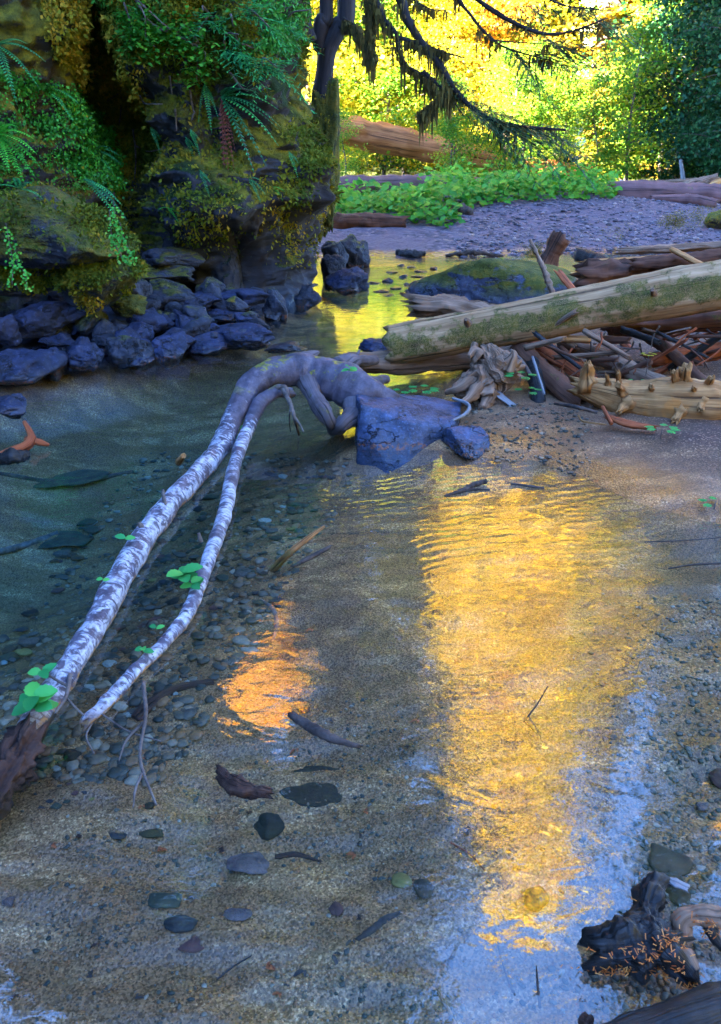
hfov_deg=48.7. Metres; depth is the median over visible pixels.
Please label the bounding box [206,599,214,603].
cobble
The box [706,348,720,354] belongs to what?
branch
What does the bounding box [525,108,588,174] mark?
young tree
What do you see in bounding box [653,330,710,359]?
branch
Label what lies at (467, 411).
stick
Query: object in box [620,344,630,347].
branch
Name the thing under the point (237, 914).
stone
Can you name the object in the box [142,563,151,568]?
cobble
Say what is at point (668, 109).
leafy tree
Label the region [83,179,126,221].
fern
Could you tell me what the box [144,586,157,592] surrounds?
cobble
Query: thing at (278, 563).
stick
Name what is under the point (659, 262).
log
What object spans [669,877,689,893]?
wood chip
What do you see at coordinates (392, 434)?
boulder
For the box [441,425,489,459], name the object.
rock
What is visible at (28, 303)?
rock
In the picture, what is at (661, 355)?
branch
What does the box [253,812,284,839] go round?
stone
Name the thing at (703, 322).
log
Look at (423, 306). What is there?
broken log
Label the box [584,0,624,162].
tall tree
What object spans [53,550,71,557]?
cobble
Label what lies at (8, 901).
stone
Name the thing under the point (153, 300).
rock
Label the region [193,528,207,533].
cobble
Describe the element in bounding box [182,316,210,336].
rock
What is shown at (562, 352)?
branch
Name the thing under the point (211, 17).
hemlock seedling
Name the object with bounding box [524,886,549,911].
stone
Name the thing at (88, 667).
cobble
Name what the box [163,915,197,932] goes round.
stone
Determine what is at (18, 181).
fern
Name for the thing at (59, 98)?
fern
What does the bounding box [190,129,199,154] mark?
fern
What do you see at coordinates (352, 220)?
log
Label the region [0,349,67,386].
rock
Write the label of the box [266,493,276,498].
cobble
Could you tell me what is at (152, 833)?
stone
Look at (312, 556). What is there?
stick
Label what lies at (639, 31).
young tree
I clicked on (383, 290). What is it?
cobble
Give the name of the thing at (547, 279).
stick
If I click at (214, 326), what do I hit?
rock
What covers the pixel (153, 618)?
cobble
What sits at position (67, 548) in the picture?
cobble
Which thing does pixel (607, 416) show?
stick
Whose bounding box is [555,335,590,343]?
wood chunk
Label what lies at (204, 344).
rock
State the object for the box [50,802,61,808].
cobble
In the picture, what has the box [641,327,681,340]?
branch
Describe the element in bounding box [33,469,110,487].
stone
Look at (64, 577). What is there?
cobble
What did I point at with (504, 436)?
bank pebbles
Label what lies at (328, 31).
hemlock
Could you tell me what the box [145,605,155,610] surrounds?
cobble
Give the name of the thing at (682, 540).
stick
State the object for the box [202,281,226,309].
rock
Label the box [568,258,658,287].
log
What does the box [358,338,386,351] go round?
rock
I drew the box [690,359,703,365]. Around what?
branch
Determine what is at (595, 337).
branch
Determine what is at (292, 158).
fern
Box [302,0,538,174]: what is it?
maple tree
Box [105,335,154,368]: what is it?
rock
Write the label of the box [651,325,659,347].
twig
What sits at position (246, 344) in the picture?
rock
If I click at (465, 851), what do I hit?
sunken twig
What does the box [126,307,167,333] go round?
rock
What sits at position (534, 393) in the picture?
seedling
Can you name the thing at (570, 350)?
twig
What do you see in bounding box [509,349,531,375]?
stick
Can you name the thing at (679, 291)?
mossy log
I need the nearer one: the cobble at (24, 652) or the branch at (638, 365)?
the cobble at (24, 652)
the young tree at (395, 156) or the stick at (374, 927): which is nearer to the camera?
the stick at (374, 927)
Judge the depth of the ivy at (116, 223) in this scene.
5.42 m
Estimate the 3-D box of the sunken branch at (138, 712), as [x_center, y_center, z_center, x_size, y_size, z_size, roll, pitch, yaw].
[-0.667,0.647,2.812,0.322,0.053,0.087,-19,31,-36]
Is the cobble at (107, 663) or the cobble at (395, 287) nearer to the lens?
the cobble at (107, 663)
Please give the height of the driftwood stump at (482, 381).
0.459 m
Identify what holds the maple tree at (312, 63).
on the ground
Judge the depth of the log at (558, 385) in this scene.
5.33 m
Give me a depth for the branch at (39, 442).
4.62 m
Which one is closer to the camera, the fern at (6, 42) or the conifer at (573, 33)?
the fern at (6, 42)
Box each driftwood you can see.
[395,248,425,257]
[445,249,503,256]
[670,903,720,951]
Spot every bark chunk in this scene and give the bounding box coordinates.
[215,764,274,800]
[578,1011,593,1023]
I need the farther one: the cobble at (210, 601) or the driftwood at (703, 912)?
the cobble at (210, 601)
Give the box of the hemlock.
[304,0,650,199]
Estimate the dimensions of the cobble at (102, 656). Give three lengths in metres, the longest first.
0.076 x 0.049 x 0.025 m
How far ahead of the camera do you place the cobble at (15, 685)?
3.08 m
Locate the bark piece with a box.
[603,414,658,430]
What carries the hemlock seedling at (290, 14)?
on the cliff
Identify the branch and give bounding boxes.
[0,420,35,452]
[0,470,133,482]
[0,531,58,554]
[24,436,49,445]
[131,679,214,720]
[261,599,279,641]
[275,851,321,861]
[522,336,566,350]
[532,331,582,368]
[544,345,581,361]
[549,344,579,364]
[551,350,623,359]
[555,308,579,325]
[556,344,598,377]
[561,342,576,348]
[582,328,632,360]
[589,356,618,362]
[597,371,615,373]
[603,335,631,343]
[620,326,661,345]
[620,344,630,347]
[620,358,652,378]
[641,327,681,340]
[641,329,706,379]
[651,337,688,362]
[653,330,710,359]
[653,362,671,373]
[662,330,690,340]
[666,331,720,370]
[685,334,720,337]
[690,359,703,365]
[693,331,717,339]
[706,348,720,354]
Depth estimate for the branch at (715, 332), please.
5.99 m
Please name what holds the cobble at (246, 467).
on the ground
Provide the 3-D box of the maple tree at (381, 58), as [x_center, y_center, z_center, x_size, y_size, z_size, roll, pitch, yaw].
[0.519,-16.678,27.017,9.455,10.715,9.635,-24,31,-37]
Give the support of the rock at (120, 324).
on the ground
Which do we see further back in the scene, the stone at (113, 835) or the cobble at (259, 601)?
the cobble at (259, 601)
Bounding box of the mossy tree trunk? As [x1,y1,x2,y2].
[309,78,339,242]
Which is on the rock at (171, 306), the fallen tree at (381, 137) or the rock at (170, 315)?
the rock at (170, 315)
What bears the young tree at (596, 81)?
on the ground
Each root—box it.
[107,61,120,100]
[119,77,121,125]
[132,129,136,180]
[139,94,162,104]
[168,75,172,94]
[174,109,176,130]
[189,90,194,119]
[229,14,259,50]
[229,72,269,90]
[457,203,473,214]
[577,870,700,987]
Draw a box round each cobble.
[0,634,9,639]
[0,637,6,642]
[0,652,20,661]
[0,660,7,664]
[0,687,7,694]
[2,645,17,653]
[6,669,15,674]
[7,683,19,689]
[12,627,27,631]
[14,648,32,656]
[19,637,41,646]
[20,609,38,616]
[20,667,28,672]
[28,632,39,636]
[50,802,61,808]
[51,587,64,592]
[52,765,60,771]
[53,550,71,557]
[59,575,68,579]
[61,547,72,550]
[65,568,74,571]
[71,556,83,560]
[76,518,96,525]
[77,677,89,682]
[83,526,98,532]
[83,665,93,670]
[84,684,94,690]
[94,652,111,661]
[102,660,116,666]
[102,672,111,676]
[113,624,126,629]
[114,715,125,721]
[121,598,132,606]
[122,648,134,653]
[126,708,135,713]
[138,688,151,692]
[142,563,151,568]
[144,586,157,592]
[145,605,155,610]
[146,617,160,624]
[156,538,166,543]
[156,554,164,559]
[158,579,167,583]
[160,556,171,562]
[164,597,178,604]
[174,552,185,557]
[188,555,200,559]
[192,495,203,500]
[192,505,202,511]
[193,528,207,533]
[196,517,206,521]
[202,493,218,499]
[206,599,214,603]
[208,604,217,609]
[215,574,228,581]
[233,570,247,577]
[243,463,255,467]
[243,508,253,512]
[244,465,254,469]
[252,599,264,604]
[258,518,271,522]
[259,525,268,529]
[265,528,277,533]
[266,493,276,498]
[268,597,282,602]
[269,536,281,540]
[278,474,287,478]
[286,526,297,530]
[287,509,297,514]
[288,493,298,497]
[291,502,302,505]
[373,289,388,292]
[379,293,394,297]
[382,278,393,283]
[390,286,400,290]
[410,275,424,278]
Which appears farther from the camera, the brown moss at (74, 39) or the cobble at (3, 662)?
the brown moss at (74, 39)
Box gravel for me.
[341,190,720,259]
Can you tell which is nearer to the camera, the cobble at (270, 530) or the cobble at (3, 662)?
the cobble at (3, 662)
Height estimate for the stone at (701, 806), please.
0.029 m
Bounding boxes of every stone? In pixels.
[2,896,14,906]
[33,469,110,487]
[38,531,93,548]
[63,749,81,761]
[109,832,126,838]
[139,829,163,837]
[145,802,154,809]
[148,892,181,908]
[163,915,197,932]
[178,936,203,952]
[180,707,196,720]
[223,908,251,920]
[226,851,268,874]
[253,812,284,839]
[279,766,341,806]
[297,707,309,712]
[328,901,343,915]
[391,872,411,887]
[413,879,434,897]
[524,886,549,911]
[627,781,644,797]
[648,843,692,876]
[666,870,690,906]
[695,802,708,810]
[709,768,720,788]
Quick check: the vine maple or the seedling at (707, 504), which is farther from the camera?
the vine maple
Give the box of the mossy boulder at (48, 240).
[0,185,135,269]
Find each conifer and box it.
[446,0,584,166]
[534,0,720,179]
[548,0,647,159]
[549,21,590,94]
[576,0,640,71]
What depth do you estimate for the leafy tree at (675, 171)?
22.42 m
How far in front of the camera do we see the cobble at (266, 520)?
4.33 m
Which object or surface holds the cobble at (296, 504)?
on the ground
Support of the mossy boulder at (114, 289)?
on the rock at (43, 319)
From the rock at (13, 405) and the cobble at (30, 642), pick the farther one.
the rock at (13, 405)
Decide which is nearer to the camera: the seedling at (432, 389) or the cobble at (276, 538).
the cobble at (276, 538)
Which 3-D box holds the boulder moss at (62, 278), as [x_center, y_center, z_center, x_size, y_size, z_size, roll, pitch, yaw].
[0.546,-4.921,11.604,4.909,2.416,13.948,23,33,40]
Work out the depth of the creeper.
7.52 m
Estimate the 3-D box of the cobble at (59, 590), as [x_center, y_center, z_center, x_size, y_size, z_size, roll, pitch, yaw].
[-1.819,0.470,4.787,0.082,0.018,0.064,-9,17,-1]
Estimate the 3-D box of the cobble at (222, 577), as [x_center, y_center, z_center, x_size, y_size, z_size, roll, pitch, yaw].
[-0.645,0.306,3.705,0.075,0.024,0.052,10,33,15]
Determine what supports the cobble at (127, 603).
on the ground
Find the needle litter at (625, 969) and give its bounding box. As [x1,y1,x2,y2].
[560,872,720,989]
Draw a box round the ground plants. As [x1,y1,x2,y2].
[334,156,622,227]
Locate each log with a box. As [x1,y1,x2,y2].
[333,212,409,228]
[347,345,511,375]
[382,204,720,363]
[399,292,497,317]
[509,342,585,405]
[557,342,665,380]
[567,359,720,424]
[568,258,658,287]
[600,310,720,336]
[601,980,720,1023]
[628,248,720,271]
[640,342,720,367]
[650,178,691,182]
[682,172,719,183]
[709,178,720,183]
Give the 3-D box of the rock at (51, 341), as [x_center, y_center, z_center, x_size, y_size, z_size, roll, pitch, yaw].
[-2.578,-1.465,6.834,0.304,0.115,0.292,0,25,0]
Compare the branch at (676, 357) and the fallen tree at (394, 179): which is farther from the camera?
the fallen tree at (394, 179)
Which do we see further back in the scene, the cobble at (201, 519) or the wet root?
the cobble at (201, 519)
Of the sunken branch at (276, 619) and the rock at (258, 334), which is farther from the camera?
the rock at (258, 334)
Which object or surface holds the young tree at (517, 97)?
on the ground
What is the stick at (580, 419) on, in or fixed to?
on the ground
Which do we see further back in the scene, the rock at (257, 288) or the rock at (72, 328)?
the rock at (257, 288)
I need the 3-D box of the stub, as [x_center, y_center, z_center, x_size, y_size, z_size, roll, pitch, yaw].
[-1.006,-0.294,4.454,0.040,0.108,0.130,-12,27,-24]
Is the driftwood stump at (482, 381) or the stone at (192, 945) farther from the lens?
the driftwood stump at (482, 381)
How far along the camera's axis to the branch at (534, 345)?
5.32 m
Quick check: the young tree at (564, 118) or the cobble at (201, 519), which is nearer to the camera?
the cobble at (201, 519)
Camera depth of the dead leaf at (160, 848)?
2.22 m
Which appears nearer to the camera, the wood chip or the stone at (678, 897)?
the wood chip
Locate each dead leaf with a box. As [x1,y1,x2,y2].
[86,970,92,977]
[157,846,166,850]
[186,895,194,901]
[265,961,275,969]
[272,991,281,996]
[293,969,306,976]
[332,951,340,963]
[346,851,355,858]
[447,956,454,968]
[464,826,470,835]
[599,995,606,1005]
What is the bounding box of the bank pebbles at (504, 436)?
[446,403,593,479]
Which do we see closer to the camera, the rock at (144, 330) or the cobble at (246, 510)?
the cobble at (246, 510)
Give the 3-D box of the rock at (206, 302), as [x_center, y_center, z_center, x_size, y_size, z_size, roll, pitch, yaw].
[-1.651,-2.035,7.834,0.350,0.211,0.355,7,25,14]
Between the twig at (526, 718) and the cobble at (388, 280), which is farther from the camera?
the cobble at (388, 280)
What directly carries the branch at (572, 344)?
on the wood chunk at (578, 339)
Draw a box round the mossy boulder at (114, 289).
[53,260,143,312]
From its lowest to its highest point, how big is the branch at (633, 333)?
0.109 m
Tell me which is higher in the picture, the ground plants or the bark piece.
the ground plants
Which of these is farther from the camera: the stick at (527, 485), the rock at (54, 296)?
the rock at (54, 296)
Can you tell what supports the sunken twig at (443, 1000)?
on the ground
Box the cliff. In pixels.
[0,0,338,314]
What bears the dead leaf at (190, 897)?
on the ground
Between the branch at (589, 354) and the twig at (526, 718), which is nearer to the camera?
the twig at (526, 718)
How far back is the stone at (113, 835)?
2.23 m
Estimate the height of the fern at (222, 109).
0.969 m
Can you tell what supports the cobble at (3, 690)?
on the ground
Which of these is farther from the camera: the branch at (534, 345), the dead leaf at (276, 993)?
the branch at (534, 345)
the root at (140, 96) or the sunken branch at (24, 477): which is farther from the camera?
the root at (140, 96)
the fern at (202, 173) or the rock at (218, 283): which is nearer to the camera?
the fern at (202, 173)
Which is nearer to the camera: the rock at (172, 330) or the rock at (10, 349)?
the rock at (10, 349)
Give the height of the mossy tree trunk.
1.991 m
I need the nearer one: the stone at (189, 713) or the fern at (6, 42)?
the stone at (189, 713)
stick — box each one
[269,525,324,571]
[287,710,362,749]
[289,545,332,568]
[355,910,400,940]
[444,479,487,496]
[452,397,471,420]
[455,488,489,494]
[494,929,515,995]
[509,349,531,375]
[510,483,544,488]
[529,239,554,292]
[531,356,545,394]
[554,402,597,413]
[578,415,605,424]
[601,405,612,424]
[644,537,720,541]
[668,562,720,568]
[679,159,685,179]
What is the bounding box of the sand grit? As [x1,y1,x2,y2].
[0,695,558,1023]
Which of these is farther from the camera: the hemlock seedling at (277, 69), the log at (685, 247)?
the log at (685, 247)
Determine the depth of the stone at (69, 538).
5.16 m
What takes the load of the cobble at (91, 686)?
on the ground
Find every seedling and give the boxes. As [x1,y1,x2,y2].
[180,5,263,75]
[209,0,305,61]
[211,32,273,98]
[246,56,316,113]
[278,9,320,86]
[409,384,439,395]
[505,371,535,381]
[515,387,540,396]
[640,352,655,374]
[644,424,680,438]
[697,496,716,509]
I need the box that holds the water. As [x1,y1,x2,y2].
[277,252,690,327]
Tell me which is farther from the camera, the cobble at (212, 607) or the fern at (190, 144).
the fern at (190, 144)
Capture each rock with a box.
[0,311,11,316]
[0,314,21,346]
[0,348,16,351]
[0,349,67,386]
[0,393,26,418]
[0,447,30,465]
[14,301,88,338]
[23,299,39,306]
[37,347,69,381]
[38,333,74,347]
[43,325,70,343]
[48,291,67,303]
[56,333,71,351]
[66,323,79,334]
[66,336,89,354]
[67,342,103,371]
[75,310,108,335]
[91,334,114,347]
[92,318,117,338]
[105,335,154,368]
[109,294,147,317]
[111,318,128,329]
[115,327,141,338]
[124,279,152,298]
[125,321,154,340]
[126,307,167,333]
[130,357,153,368]
[140,247,205,267]
[141,265,194,281]
[145,294,160,310]
[147,278,195,309]
[151,330,187,368]
[160,327,186,335]
[162,314,174,328]
[164,301,181,312]
[164,312,175,321]
[173,309,189,328]
[181,304,212,322]
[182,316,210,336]
[183,293,213,310]
[186,335,195,349]
[187,332,227,355]
[194,277,225,292]
[196,291,222,301]
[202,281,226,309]
[207,306,252,323]
[209,323,219,330]
[209,332,218,337]
[210,321,274,349]
[222,288,243,299]
[225,296,248,311]
[233,312,256,322]
[235,288,268,305]
[236,342,270,350]
[241,311,258,317]
[249,287,263,290]
[249,318,269,329]
[262,306,281,320]
[264,287,287,327]
[264,341,306,353]
[294,284,321,313]
[320,254,345,291]
[321,241,348,262]
[325,266,369,295]
[339,233,370,268]
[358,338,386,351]
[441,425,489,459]
[703,210,720,228]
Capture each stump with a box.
[444,343,525,409]
[526,356,545,402]
[536,230,571,266]
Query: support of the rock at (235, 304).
on the ground
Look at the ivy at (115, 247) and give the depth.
5.47 m
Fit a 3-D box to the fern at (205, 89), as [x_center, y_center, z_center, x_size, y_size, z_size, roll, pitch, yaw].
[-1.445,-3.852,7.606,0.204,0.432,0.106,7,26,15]
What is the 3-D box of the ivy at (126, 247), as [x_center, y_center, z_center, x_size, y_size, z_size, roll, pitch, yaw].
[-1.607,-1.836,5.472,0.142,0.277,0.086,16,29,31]
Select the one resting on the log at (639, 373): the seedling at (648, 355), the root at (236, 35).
the seedling at (648, 355)
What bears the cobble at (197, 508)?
on the ground
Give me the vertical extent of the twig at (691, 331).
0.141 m
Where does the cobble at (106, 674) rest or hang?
on the ground
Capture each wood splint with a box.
[497,391,515,406]
[553,269,575,288]
[668,246,702,263]
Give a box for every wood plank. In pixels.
[577,255,649,261]
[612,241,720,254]
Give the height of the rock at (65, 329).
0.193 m
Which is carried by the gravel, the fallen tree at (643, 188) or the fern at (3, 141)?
the fallen tree at (643, 188)
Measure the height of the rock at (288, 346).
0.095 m
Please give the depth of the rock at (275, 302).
8.10 m
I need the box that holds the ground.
[0,0,720,1023]
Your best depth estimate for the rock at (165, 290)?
7.72 m
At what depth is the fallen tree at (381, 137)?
24.55 m
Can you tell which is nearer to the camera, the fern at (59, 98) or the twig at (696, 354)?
the twig at (696, 354)
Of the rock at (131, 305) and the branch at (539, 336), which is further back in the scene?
the rock at (131, 305)
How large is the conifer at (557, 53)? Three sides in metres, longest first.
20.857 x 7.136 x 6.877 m
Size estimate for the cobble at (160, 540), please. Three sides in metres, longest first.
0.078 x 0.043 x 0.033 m
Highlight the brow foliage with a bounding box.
[91,0,317,61]
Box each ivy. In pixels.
[0,223,24,287]
[11,250,33,291]
[104,210,129,264]
[108,201,124,245]
[115,224,136,265]
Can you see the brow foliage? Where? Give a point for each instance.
(279, 27)
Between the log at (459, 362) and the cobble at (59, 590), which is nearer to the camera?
the cobble at (59, 590)
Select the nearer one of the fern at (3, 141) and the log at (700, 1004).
the log at (700, 1004)
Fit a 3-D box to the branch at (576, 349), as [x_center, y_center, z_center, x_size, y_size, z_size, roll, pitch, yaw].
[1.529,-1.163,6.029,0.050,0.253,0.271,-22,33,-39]
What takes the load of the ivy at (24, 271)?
hanging from the cliff
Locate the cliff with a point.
(234, 269)
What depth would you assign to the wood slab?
5.67 m
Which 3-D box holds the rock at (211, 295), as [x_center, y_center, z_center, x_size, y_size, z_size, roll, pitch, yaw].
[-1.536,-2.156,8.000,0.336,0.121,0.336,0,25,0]
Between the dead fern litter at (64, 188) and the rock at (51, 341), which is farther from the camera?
the rock at (51, 341)
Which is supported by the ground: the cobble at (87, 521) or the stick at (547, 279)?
the cobble at (87, 521)
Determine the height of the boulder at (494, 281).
0.822 m
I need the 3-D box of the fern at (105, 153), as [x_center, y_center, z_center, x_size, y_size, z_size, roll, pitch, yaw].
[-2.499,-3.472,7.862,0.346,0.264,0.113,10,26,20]
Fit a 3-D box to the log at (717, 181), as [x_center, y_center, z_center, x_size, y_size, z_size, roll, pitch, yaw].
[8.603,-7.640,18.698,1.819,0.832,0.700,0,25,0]
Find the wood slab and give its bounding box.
[530,340,597,377]
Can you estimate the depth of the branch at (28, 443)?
4.59 m
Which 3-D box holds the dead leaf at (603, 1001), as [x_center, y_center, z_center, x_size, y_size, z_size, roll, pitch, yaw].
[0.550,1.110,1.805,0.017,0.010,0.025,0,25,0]
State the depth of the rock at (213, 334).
6.89 m
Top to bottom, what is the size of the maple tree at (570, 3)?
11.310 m
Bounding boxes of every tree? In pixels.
[0,349,398,819]
[302,0,438,175]
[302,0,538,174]
[304,2,389,169]
[308,0,497,174]
[309,0,508,174]
[314,0,594,175]
[339,108,376,176]
[339,116,587,179]
[339,173,489,192]
[364,71,425,166]
[378,2,557,169]
[379,0,589,172]
[381,0,515,176]
[412,81,492,175]
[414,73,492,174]
[432,0,598,157]
[450,0,617,174]
[461,38,561,174]
[462,41,594,174]
[482,78,564,176]
[488,37,620,162]
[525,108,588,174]
[563,71,642,182]
[569,19,684,179]
[572,0,627,139]
[576,0,720,179]
[580,57,701,182]
[582,0,720,179]
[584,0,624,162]
[589,0,720,183]
[607,179,720,203]
[629,0,720,179]
[641,0,720,150]
[649,193,718,207]
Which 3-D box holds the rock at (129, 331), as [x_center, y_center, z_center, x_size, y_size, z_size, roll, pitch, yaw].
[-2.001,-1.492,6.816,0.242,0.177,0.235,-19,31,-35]
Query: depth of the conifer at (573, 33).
41.49 m
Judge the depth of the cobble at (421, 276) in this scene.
10.78 m
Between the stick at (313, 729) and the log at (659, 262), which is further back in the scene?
the log at (659, 262)
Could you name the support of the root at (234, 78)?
attached to the cliff
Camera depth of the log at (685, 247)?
9.00 m
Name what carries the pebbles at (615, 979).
on the ground
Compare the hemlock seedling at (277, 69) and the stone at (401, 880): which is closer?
the stone at (401, 880)
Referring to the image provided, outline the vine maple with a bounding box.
[108,0,225,89]
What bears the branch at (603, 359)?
on the wood slab
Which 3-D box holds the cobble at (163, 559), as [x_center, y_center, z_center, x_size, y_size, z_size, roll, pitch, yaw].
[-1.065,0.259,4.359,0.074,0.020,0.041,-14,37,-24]
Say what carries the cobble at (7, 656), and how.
on the ground
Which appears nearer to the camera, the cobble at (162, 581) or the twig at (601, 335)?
the cobble at (162, 581)
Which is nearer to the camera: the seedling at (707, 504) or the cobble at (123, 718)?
the cobble at (123, 718)
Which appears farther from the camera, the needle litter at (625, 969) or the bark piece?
the bark piece
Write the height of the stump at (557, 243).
0.562 m
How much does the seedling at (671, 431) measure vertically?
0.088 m
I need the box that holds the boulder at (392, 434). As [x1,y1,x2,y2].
[355,394,460,472]
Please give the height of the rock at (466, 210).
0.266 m
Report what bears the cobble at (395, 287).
on the water
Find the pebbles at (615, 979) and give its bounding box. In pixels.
[546,592,720,1020]
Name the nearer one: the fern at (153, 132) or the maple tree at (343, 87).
the fern at (153, 132)
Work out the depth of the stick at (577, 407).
4.71 m
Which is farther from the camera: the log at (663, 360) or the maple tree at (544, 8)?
the maple tree at (544, 8)
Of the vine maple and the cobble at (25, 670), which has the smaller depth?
the cobble at (25, 670)
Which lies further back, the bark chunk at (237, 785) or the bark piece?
the bark piece
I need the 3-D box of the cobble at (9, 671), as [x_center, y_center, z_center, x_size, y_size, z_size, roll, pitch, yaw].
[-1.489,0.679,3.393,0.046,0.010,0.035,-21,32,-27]
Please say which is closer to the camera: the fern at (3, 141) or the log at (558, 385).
the log at (558, 385)
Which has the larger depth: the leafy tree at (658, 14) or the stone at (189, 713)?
the leafy tree at (658, 14)
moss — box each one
[0,0,341,268]
[0,74,720,316]
[33,0,150,122]
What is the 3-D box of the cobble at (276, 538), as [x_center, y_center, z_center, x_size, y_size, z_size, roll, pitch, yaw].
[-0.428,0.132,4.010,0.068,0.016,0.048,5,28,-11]
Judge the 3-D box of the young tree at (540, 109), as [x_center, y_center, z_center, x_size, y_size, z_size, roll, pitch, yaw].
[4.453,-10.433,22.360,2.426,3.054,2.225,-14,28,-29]
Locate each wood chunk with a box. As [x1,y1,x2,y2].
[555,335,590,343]
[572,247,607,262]
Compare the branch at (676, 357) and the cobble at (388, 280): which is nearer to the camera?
the branch at (676, 357)
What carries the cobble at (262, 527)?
on the ground
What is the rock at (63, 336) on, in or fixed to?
on the ground
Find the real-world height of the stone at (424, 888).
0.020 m
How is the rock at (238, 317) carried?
on the rock at (258, 334)
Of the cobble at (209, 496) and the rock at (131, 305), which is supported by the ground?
the cobble at (209, 496)
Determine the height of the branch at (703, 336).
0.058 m
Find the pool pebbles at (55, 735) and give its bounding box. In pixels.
[0,450,352,787]
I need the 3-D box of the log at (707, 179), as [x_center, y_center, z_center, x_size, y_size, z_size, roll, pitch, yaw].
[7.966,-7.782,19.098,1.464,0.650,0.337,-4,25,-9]
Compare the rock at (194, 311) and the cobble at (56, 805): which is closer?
the cobble at (56, 805)
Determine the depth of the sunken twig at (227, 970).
1.92 m
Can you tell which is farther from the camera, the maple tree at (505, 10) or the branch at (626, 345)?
the maple tree at (505, 10)
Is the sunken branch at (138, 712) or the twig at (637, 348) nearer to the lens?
the sunken branch at (138, 712)
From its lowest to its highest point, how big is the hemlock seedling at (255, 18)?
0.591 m
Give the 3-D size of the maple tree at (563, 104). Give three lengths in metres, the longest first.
4.815 x 4.774 x 4.387 m
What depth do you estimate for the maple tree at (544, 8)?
28.58 m
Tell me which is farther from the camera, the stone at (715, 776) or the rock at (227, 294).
the rock at (227, 294)
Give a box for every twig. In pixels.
[217,955,251,979]
[437,991,455,1023]
[449,841,489,877]
[523,686,547,721]
[536,965,541,1008]
[561,348,572,372]
[598,332,602,349]
[619,347,640,349]
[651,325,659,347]
[664,327,691,333]
[675,327,696,344]
[690,348,708,369]
[695,347,720,365]
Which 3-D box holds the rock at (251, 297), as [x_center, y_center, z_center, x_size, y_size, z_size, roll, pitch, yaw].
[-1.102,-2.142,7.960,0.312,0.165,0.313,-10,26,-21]
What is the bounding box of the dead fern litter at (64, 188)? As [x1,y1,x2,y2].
[35,176,97,199]
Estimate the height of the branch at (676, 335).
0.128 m
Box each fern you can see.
[0,38,43,105]
[0,123,40,181]
[0,177,37,194]
[47,84,77,118]
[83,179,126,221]
[93,146,119,171]
[150,127,160,150]
[185,137,195,155]
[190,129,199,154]
[198,83,217,131]
[199,170,209,196]
[218,86,277,174]
[248,177,265,199]
[288,151,297,174]
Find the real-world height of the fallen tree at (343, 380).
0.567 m
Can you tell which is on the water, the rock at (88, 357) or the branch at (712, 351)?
the rock at (88, 357)
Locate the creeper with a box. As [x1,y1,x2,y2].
[0,66,132,199]
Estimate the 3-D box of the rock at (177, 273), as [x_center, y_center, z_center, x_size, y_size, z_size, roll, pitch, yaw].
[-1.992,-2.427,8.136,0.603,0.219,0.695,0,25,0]
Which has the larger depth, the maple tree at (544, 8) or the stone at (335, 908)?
the maple tree at (544, 8)
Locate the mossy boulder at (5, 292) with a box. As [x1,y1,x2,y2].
[0,269,55,296]
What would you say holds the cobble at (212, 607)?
on the ground
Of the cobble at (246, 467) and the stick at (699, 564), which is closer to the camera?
the stick at (699, 564)
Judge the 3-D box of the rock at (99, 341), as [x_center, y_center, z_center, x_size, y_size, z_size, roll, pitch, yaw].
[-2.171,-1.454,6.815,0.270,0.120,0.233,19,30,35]
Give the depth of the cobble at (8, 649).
3.83 m
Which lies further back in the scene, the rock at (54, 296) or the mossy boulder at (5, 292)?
the rock at (54, 296)
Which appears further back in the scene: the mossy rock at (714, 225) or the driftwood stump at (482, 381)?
the mossy rock at (714, 225)
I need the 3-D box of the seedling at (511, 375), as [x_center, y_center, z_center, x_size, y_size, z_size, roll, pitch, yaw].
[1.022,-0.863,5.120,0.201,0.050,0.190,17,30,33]
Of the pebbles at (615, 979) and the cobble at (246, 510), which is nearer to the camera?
the pebbles at (615, 979)
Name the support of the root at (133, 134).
attached to the cliff
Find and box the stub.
[175,453,185,465]
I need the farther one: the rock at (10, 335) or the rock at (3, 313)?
the rock at (3, 313)
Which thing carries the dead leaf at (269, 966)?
on the ground
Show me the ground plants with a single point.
(428, 192)
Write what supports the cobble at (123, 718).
on the ground
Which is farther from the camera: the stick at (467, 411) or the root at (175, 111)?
the root at (175, 111)
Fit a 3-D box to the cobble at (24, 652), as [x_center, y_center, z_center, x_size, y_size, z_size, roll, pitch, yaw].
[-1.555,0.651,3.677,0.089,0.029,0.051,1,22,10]
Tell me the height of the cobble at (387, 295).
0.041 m
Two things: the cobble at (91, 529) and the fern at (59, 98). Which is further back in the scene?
the fern at (59, 98)
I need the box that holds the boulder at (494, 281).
[408,258,575,303]
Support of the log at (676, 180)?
on the ground
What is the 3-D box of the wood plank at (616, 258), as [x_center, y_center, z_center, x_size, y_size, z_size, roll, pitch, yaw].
[2.803,-2.581,8.163,1.125,0.130,0.274,0,25,0]
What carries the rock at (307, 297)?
on the water
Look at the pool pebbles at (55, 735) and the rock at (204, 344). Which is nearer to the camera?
the pool pebbles at (55, 735)
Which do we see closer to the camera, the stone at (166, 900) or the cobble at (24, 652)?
the stone at (166, 900)
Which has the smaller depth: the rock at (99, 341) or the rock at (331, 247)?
the rock at (99, 341)
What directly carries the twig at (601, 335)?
on the ground
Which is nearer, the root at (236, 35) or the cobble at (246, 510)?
the cobble at (246, 510)

